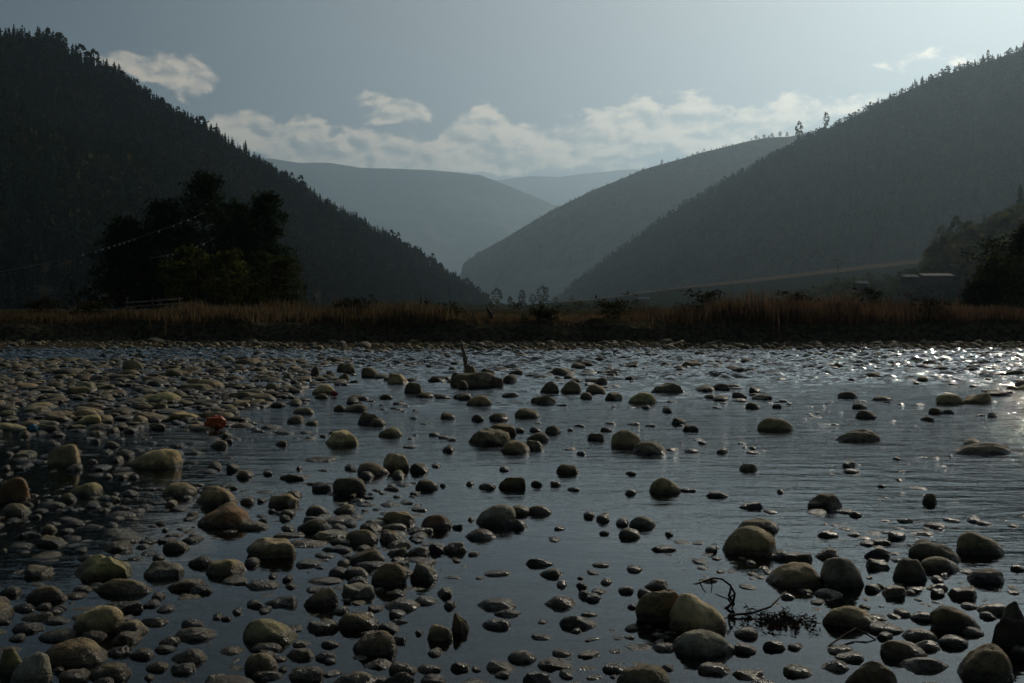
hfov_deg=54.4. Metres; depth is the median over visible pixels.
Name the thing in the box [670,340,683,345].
driftwood log
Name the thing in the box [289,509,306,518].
river stone
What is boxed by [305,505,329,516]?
river stone
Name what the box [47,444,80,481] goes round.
river stone
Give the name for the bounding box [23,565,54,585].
river stone
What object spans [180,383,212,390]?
river stone
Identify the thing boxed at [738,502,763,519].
river stone
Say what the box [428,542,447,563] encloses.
river stone
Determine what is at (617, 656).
river stone
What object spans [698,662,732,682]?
river stone
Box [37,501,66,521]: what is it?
river stone
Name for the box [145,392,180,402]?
river stone
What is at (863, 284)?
house
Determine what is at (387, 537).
river stone
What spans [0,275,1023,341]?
dry grass
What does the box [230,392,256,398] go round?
river stone
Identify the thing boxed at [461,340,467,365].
driftwood stake
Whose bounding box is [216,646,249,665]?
river stone
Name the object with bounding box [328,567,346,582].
river stone
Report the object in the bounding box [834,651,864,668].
river stone
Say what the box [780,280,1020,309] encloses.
wooded spur
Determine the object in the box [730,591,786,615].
floating stick
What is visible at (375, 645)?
river stone
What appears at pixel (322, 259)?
conifer forest
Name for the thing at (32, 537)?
river stone
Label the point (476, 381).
river stone
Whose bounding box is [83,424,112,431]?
river stone
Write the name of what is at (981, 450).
river stone
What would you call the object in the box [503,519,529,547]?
river stone
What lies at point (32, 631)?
river stone
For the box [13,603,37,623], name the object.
river stone
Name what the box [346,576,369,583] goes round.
river stone
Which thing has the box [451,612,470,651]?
river stone
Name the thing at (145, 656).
river stone
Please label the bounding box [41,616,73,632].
river stone
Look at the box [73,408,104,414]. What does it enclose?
river stone
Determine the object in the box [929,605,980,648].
river stone
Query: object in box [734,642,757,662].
river stone
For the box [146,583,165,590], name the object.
river stone
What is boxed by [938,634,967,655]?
river stone
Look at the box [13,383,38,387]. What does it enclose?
river stone
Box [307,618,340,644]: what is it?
river stone
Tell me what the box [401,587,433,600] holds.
river stone
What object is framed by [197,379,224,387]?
river stone
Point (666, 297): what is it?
terrace slope
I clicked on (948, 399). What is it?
river stone
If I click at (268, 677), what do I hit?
river stone
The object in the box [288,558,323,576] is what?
river stone
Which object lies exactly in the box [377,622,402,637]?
river stone
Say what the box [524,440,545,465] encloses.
river stone
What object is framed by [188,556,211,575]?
river stone
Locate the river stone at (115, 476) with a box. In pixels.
[112,472,136,484]
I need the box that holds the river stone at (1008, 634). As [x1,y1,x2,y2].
[991,601,1023,652]
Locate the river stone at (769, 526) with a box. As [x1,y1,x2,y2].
[738,518,780,545]
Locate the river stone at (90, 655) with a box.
[45,637,111,682]
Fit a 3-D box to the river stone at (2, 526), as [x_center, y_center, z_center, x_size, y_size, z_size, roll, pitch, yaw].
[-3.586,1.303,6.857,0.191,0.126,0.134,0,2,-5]
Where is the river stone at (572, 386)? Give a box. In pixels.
[560,380,581,401]
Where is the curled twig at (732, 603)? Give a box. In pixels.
[693,577,735,611]
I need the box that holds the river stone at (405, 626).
[391,619,411,636]
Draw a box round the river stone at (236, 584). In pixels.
[216,575,247,593]
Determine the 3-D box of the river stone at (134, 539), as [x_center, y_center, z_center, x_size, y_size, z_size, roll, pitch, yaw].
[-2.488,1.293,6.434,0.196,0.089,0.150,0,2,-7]
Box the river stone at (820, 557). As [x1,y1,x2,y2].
[813,548,838,566]
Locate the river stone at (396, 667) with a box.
[388,662,417,677]
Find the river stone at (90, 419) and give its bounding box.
[75,414,100,425]
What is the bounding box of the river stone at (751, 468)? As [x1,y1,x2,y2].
[738,463,759,488]
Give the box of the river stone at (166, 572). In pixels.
[143,560,184,585]
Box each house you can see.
[637,297,649,300]
[854,281,868,291]
[899,274,918,284]
[917,273,953,283]
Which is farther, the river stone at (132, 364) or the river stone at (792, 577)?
the river stone at (132, 364)
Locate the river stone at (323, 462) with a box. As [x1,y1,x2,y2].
[303,456,336,479]
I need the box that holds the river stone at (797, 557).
[785,552,814,568]
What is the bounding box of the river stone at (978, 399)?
[963,393,992,413]
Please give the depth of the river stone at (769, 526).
6.68 m
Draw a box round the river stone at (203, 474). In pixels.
[194,469,219,480]
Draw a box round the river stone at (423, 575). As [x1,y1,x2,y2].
[410,561,439,599]
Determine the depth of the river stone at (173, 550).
6.16 m
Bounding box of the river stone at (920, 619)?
[909,611,930,629]
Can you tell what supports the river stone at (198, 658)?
on the bed cobbles
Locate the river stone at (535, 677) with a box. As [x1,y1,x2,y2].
[523,671,551,682]
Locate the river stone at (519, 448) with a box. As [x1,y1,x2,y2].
[499,440,529,464]
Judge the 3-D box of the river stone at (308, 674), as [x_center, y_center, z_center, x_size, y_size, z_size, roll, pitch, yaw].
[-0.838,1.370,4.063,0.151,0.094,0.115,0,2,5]
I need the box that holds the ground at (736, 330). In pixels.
[0,308,1023,356]
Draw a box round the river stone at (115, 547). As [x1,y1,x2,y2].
[96,540,133,561]
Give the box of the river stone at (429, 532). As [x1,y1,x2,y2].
[406,526,433,542]
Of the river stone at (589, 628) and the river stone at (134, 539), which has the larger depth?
the river stone at (134, 539)
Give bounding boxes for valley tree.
[491,288,502,307]
[518,290,525,304]
[529,294,537,303]
[536,285,549,302]
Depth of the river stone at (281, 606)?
5.01 m
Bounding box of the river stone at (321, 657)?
[315,651,336,665]
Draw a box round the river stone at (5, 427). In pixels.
[0,423,26,438]
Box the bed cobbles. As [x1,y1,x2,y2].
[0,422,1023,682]
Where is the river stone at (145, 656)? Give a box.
[129,647,154,665]
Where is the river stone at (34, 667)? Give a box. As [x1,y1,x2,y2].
[10,652,52,682]
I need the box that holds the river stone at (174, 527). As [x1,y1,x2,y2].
[165,524,198,534]
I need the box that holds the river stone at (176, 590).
[166,578,204,600]
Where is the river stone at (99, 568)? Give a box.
[66,554,131,605]
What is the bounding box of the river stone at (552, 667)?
[533,657,573,682]
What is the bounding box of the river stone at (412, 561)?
[403,556,426,566]
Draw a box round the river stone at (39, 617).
[20,611,52,622]
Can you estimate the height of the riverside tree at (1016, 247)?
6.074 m
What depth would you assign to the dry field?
913.95 m
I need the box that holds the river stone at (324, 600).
[301,587,337,619]
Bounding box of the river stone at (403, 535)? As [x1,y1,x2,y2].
[396,530,410,541]
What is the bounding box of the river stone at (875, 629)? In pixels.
[867,622,904,637]
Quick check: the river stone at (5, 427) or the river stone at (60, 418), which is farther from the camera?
the river stone at (60, 418)
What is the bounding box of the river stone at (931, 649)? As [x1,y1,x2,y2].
[916,640,942,660]
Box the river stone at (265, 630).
[241,618,298,655]
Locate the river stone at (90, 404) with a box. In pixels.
[84,402,106,406]
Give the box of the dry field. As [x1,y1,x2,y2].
[523,259,922,305]
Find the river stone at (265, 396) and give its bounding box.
[249,393,280,409]
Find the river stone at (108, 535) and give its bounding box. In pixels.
[100,529,141,541]
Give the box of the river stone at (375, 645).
[353,630,398,671]
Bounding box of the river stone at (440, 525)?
[421,514,452,545]
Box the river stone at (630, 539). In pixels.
[619,528,641,550]
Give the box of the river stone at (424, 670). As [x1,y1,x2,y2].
[416,664,441,680]
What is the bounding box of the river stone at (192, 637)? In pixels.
[173,627,218,649]
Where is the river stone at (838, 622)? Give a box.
[822,606,879,646]
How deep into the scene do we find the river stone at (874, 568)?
5.73 m
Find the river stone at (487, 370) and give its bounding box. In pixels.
[481,368,493,373]
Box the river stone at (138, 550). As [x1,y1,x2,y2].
[132,543,161,555]
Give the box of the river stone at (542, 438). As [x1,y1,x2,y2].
[527,432,548,450]
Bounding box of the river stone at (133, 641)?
[109,631,144,652]
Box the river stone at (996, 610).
[973,603,1006,628]
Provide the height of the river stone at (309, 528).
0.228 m
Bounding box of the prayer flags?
[0,212,204,271]
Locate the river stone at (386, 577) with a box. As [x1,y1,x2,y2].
[370,563,406,604]
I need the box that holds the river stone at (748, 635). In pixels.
[734,627,758,646]
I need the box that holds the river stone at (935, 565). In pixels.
[920,556,959,585]
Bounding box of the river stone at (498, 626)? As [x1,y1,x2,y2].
[481,618,511,636]
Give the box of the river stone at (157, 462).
[133,448,182,486]
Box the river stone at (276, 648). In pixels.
[250,643,282,654]
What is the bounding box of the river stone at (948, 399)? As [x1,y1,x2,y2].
[936,393,963,415]
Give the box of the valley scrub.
[356,300,951,309]
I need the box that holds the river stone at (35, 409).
[16,404,51,418]
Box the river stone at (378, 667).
[363,658,391,676]
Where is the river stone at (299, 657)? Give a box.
[284,648,314,675]
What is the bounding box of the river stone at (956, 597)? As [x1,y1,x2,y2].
[945,585,979,608]
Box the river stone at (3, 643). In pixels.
[0,639,16,646]
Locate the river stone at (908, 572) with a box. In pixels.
[892,558,928,609]
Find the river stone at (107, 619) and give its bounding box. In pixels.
[72,605,124,651]
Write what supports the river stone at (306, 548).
on the bed cobbles
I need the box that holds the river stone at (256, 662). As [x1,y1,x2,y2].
[243,653,278,679]
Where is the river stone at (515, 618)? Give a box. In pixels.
[487,609,525,627]
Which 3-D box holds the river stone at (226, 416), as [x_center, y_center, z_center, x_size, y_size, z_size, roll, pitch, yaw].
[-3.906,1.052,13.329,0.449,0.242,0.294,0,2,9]
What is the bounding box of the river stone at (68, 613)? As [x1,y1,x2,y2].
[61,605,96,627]
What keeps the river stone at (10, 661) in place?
on the bed cobbles
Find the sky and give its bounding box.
[0,0,1023,179]
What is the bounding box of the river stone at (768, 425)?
[757,417,793,447]
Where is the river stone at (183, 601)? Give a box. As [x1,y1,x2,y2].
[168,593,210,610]
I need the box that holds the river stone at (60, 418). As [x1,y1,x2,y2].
[43,413,75,428]
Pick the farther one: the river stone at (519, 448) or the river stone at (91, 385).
the river stone at (91, 385)
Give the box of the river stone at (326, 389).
[311,384,336,402]
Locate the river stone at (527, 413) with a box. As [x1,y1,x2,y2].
[515,408,540,428]
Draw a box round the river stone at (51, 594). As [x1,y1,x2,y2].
[25,585,70,607]
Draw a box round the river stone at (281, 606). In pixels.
[263,595,297,619]
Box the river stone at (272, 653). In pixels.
[259,649,278,656]
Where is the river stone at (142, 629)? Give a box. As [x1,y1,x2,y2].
[115,619,152,645]
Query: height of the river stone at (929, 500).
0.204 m
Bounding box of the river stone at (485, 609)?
[475,598,518,619]
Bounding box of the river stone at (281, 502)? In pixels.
[267,493,298,523]
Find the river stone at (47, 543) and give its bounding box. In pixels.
[37,535,69,553]
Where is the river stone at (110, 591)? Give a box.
[95,579,156,605]
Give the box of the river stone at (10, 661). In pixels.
[0,647,21,682]
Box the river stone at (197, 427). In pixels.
[189,424,215,440]
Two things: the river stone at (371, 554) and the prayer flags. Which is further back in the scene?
the prayer flags
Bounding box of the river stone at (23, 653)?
[0,646,32,660]
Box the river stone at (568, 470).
[556,464,580,488]
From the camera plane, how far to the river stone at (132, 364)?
23.43 m
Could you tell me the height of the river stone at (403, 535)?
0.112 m
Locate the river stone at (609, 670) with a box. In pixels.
[602,663,624,677]
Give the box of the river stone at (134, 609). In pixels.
[107,601,143,619]
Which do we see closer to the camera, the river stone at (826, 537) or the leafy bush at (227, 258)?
the river stone at (826, 537)
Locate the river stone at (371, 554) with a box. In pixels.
[348,547,385,568]
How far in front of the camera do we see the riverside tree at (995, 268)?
55.25 m
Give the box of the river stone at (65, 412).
[36,410,72,419]
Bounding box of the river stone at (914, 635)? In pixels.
[901,628,937,643]
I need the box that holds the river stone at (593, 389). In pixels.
[586,384,606,402]
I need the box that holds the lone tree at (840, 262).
[833,257,842,272]
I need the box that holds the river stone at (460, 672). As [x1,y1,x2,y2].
[450,662,471,682]
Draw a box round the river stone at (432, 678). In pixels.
[420,674,445,682]
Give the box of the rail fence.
[124,297,182,311]
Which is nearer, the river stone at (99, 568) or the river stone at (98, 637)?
the river stone at (98, 637)
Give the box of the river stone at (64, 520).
[56,516,78,532]
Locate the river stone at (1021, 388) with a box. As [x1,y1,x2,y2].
[1011,385,1023,399]
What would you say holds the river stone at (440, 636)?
on the bed cobbles
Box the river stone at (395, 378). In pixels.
[386,373,408,391]
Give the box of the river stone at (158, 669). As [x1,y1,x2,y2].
[145,661,169,678]
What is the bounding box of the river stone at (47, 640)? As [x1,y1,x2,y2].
[36,628,77,649]
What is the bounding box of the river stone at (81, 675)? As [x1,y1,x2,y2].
[58,668,90,682]
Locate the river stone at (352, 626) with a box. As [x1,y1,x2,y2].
[335,613,378,648]
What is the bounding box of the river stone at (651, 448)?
[627,441,669,469]
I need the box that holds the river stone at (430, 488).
[415,479,438,500]
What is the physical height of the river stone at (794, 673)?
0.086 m
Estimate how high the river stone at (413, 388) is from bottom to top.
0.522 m
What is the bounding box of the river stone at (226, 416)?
[205,411,233,419]
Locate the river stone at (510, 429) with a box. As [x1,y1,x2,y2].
[491,423,516,440]
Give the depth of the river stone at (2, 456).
10.90 m
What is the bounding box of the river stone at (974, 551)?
[955,531,1006,571]
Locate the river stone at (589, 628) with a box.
[559,616,601,642]
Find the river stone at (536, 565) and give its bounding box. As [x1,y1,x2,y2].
[525,558,554,572]
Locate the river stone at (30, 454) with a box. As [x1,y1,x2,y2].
[11,450,37,465]
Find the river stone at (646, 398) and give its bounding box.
[628,392,657,413]
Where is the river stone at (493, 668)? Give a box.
[486,661,516,682]
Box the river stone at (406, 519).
[383,511,417,528]
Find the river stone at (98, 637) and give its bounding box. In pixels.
[81,630,107,644]
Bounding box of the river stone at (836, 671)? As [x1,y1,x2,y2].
[814,660,851,682]
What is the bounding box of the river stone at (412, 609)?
[378,599,422,628]
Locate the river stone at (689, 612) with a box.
[669,593,730,643]
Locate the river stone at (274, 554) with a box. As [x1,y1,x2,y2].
[246,537,299,571]
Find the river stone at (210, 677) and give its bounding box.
[205,674,225,682]
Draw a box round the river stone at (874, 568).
[865,558,891,582]
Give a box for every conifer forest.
[0,25,492,308]
[548,47,1023,302]
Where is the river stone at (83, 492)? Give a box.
[69,482,102,505]
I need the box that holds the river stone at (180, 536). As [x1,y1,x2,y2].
[165,533,184,540]
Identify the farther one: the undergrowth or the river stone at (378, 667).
the undergrowth
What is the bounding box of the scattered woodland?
[460,130,815,288]
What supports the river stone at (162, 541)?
in the river water
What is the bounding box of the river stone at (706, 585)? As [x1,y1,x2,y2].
[693,577,719,595]
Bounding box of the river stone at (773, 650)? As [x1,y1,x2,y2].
[762,640,787,661]
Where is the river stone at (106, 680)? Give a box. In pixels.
[93,677,113,682]
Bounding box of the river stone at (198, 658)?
[168,648,207,682]
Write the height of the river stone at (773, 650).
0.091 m
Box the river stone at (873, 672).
[845,661,897,682]
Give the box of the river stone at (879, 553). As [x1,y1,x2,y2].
[859,548,890,568]
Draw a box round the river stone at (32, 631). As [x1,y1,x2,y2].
[11,622,45,643]
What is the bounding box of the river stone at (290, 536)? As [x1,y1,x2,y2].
[273,532,309,541]
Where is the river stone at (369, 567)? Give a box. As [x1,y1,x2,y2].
[354,561,384,573]
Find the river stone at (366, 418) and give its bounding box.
[356,412,386,437]
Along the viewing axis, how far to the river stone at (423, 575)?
5.49 m
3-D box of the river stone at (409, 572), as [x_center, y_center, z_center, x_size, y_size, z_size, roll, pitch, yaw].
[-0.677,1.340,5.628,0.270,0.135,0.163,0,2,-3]
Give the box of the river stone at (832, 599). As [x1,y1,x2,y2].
[811,588,844,612]
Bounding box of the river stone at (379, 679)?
[374,676,386,682]
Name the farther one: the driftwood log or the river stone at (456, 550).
the driftwood log
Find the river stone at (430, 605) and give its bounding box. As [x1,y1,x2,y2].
[415,595,439,614]
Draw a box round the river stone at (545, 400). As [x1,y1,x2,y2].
[530,395,556,414]
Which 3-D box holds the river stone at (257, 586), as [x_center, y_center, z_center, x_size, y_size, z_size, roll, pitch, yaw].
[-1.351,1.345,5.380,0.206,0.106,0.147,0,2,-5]
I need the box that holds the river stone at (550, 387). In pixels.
[540,381,559,401]
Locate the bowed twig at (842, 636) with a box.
[827,628,875,646]
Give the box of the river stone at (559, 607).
[541,595,577,619]
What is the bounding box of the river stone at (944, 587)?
[923,583,948,601]
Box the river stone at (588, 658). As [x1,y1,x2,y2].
[572,650,599,665]
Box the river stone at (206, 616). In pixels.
[199,606,245,623]
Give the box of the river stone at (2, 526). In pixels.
[0,522,6,532]
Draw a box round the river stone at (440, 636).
[423,624,453,658]
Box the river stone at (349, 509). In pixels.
[333,504,354,515]
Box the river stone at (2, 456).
[0,443,10,457]
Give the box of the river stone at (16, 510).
[1,503,31,526]
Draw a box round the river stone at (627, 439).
[611,430,640,462]
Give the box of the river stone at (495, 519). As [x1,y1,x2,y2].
[475,504,515,546]
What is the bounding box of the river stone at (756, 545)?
[718,526,775,581]
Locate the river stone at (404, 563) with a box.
[391,560,410,566]
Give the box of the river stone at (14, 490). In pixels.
[0,477,30,506]
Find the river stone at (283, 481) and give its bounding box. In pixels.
[275,474,312,498]
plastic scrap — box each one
[26,424,39,431]
[330,390,337,396]
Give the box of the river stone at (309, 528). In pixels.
[297,518,329,538]
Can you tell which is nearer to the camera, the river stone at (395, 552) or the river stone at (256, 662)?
the river stone at (256, 662)
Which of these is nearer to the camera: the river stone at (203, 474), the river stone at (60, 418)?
the river stone at (203, 474)
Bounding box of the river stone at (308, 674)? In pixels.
[288,666,324,682]
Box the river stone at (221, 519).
[197,505,250,544]
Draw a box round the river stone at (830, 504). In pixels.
[807,493,842,524]
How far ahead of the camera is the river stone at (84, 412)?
13.62 m
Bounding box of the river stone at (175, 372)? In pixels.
[164,368,191,376]
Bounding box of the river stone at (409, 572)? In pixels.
[369,567,412,587]
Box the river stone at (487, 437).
[468,428,509,457]
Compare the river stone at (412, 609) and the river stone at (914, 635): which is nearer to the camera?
the river stone at (914, 635)
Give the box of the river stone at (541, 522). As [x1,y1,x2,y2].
[526,505,555,536]
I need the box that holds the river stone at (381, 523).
[365,519,386,526]
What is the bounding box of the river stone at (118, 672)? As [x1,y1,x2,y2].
[90,662,132,682]
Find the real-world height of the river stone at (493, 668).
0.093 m
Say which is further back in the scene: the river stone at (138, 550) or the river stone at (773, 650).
the river stone at (138, 550)
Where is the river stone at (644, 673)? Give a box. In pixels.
[616,664,669,682]
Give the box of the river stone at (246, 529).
[237,521,272,539]
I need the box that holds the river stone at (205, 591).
[188,585,212,599]
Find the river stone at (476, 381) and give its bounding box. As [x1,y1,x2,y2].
[453,372,494,395]
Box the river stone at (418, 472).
[409,463,430,481]
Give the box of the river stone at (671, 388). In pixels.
[650,382,686,400]
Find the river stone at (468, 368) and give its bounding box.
[464,364,475,372]
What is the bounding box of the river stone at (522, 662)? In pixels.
[507,650,537,675]
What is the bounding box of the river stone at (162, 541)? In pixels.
[157,537,180,554]
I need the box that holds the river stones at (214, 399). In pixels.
[0,347,1023,682]
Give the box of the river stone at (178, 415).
[168,411,200,420]
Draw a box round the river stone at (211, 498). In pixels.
[196,486,239,519]
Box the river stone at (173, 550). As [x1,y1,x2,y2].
[162,540,189,560]
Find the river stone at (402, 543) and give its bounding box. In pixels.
[386,539,412,550]
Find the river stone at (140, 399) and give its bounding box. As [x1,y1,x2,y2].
[114,397,148,404]
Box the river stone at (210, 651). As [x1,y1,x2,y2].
[199,643,220,661]
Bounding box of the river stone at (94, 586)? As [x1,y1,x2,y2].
[87,582,102,598]
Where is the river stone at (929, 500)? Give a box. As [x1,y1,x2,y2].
[922,493,937,517]
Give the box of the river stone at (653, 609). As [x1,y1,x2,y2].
[635,589,679,644]
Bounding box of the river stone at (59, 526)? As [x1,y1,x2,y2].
[40,522,64,537]
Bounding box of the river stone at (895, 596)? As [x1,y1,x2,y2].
[880,585,906,609]
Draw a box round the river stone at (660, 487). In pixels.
[649,478,680,498]
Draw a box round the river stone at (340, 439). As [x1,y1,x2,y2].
[321,429,361,459]
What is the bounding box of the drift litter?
[730,606,822,635]
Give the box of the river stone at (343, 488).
[333,477,366,503]
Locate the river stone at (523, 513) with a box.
[513,505,530,522]
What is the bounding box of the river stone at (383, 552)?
[379,549,392,561]
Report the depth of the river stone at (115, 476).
8.96 m
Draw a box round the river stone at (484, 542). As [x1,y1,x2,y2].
[462,529,499,556]
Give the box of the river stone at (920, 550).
[908,539,962,569]
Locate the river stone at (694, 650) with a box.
[671,629,739,678]
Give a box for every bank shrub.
[19,295,64,313]
[69,297,116,314]
[332,295,377,316]
[420,299,464,316]
[513,301,572,320]
[593,289,640,319]
[681,288,725,310]
[768,290,820,306]
[840,283,886,307]
[901,291,956,318]
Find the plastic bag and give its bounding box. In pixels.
[204,415,226,429]
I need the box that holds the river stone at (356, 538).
[346,529,378,553]
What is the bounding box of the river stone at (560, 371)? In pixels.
[551,368,577,382]
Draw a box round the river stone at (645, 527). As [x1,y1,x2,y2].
[629,516,655,537]
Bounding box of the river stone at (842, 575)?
[820,557,864,599]
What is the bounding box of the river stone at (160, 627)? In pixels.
[141,617,173,638]
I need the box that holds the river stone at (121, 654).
[108,645,130,664]
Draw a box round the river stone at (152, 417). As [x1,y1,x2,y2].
[133,412,170,425]
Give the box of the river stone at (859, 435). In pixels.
[834,429,880,453]
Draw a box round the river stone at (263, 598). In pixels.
[246,594,281,603]
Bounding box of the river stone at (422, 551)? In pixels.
[407,546,429,558]
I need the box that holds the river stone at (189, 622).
[179,618,209,629]
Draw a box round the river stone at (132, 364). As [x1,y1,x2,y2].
[122,359,142,370]
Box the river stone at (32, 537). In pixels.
[10,530,40,546]
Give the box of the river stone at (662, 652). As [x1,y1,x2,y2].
[650,642,673,662]
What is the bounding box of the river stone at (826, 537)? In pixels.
[817,531,842,550]
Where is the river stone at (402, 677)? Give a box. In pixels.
[382,672,414,682]
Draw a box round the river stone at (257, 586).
[243,579,281,597]
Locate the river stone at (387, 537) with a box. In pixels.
[379,529,402,547]
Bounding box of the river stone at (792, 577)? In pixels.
[764,562,822,606]
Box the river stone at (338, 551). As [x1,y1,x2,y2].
[321,545,353,563]
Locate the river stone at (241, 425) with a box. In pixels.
[230,423,254,436]
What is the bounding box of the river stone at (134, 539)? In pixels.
[111,534,142,547]
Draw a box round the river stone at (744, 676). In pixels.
[729,669,764,682]
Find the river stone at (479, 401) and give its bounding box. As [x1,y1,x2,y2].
[466,395,492,415]
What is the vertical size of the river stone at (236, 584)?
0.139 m
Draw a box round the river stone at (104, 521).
[100,511,139,528]
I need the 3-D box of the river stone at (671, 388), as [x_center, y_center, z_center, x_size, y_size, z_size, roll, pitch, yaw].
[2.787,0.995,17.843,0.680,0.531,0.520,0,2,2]
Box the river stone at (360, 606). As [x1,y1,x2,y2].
[348,600,369,611]
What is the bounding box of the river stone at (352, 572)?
[341,567,370,585]
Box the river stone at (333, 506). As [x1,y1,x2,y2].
[326,502,347,510]
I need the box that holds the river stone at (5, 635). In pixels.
[0,629,11,640]
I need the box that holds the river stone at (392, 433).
[379,427,401,445]
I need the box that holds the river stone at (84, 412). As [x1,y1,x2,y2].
[72,409,98,415]
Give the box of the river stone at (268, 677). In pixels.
[251,671,284,682]
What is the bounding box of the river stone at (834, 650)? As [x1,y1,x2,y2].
[827,644,853,659]
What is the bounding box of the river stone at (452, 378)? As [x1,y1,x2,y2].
[450,372,458,392]
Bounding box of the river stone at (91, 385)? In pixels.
[78,381,97,391]
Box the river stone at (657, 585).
[644,579,667,591]
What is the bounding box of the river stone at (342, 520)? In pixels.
[326,516,358,530]
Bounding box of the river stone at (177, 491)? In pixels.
[162,482,197,506]
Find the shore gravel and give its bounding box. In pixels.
[0,337,1023,352]
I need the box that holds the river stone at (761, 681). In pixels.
[751,679,775,682]
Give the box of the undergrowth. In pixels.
[767,203,1023,302]
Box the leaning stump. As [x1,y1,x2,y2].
[485,306,494,321]
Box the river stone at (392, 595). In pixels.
[383,589,411,603]
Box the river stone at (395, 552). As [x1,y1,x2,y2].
[386,547,406,562]
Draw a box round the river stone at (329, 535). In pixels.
[310,529,347,540]
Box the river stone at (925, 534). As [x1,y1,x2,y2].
[905,530,936,543]
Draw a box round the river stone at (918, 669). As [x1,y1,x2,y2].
[896,657,953,682]
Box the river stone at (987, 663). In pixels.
[954,643,1014,682]
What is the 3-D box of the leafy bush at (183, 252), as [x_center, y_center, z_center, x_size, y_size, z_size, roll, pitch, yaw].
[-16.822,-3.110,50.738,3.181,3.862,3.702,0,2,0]
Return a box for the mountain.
[257,158,556,276]
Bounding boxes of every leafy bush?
[151,243,216,306]
[178,247,264,306]
[219,250,296,306]
[241,253,318,308]
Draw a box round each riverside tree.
[952,279,1006,309]
[955,253,1023,308]
[960,222,1023,309]
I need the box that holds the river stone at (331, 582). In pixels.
[305,577,341,587]
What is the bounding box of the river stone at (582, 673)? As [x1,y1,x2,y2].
[574,666,602,682]
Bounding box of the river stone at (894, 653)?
[880,640,929,670]
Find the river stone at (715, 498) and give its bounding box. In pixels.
[705,491,729,505]
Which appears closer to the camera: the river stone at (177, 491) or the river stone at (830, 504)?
the river stone at (830, 504)
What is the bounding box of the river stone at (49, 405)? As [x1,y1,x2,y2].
[34,402,57,408]
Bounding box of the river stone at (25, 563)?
[19,551,72,571]
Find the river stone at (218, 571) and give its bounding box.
[206,559,247,585]
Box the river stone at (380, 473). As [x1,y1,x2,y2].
[357,462,389,484]
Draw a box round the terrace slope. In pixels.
[520,263,921,308]
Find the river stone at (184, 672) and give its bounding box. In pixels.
[169,662,196,681]
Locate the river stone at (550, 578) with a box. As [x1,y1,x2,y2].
[538,568,562,588]
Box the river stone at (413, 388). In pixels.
[404,382,423,404]
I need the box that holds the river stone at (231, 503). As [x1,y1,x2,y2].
[216,502,236,508]
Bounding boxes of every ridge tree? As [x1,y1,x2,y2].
[795,120,802,137]
[823,112,829,125]
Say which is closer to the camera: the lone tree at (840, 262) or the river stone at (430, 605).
the river stone at (430, 605)
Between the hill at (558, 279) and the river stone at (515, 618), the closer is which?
the river stone at (515, 618)
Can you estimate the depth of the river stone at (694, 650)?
4.31 m
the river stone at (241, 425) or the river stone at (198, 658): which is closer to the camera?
the river stone at (198, 658)
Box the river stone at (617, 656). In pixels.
[599,649,624,663]
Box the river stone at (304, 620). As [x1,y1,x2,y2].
[277,613,334,633]
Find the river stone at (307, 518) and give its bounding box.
[303,516,325,522]
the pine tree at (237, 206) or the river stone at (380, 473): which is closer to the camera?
the river stone at (380, 473)
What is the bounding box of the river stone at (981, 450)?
[950,442,1013,469]
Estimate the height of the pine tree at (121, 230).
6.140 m
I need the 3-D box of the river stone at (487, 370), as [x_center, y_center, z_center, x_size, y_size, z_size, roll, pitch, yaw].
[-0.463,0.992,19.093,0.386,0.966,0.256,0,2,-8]
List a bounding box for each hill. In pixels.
[0,37,441,308]
[460,128,829,307]
[558,51,1023,301]
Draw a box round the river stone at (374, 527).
[359,522,382,533]
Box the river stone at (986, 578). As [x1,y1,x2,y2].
[966,568,1004,597]
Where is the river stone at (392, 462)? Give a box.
[382,453,410,482]
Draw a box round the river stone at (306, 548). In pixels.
[290,539,333,560]
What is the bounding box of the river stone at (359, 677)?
[333,671,376,682]
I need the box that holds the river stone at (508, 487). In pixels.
[498,477,527,506]
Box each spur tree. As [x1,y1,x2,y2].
[930,224,945,244]
[945,215,962,236]
[953,219,971,236]
[1016,184,1023,203]
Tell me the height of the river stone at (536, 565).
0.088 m
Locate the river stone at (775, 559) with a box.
[766,550,787,568]
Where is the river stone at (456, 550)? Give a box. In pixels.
[445,542,467,564]
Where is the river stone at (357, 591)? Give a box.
[339,582,377,605]
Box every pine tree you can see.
[61,214,186,312]
[95,197,244,308]
[140,169,269,306]
[190,196,284,303]
[203,189,314,308]
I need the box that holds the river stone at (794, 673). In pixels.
[783,663,813,682]
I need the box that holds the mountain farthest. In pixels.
[495,169,641,206]
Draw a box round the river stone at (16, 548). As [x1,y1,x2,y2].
[5,543,36,558]

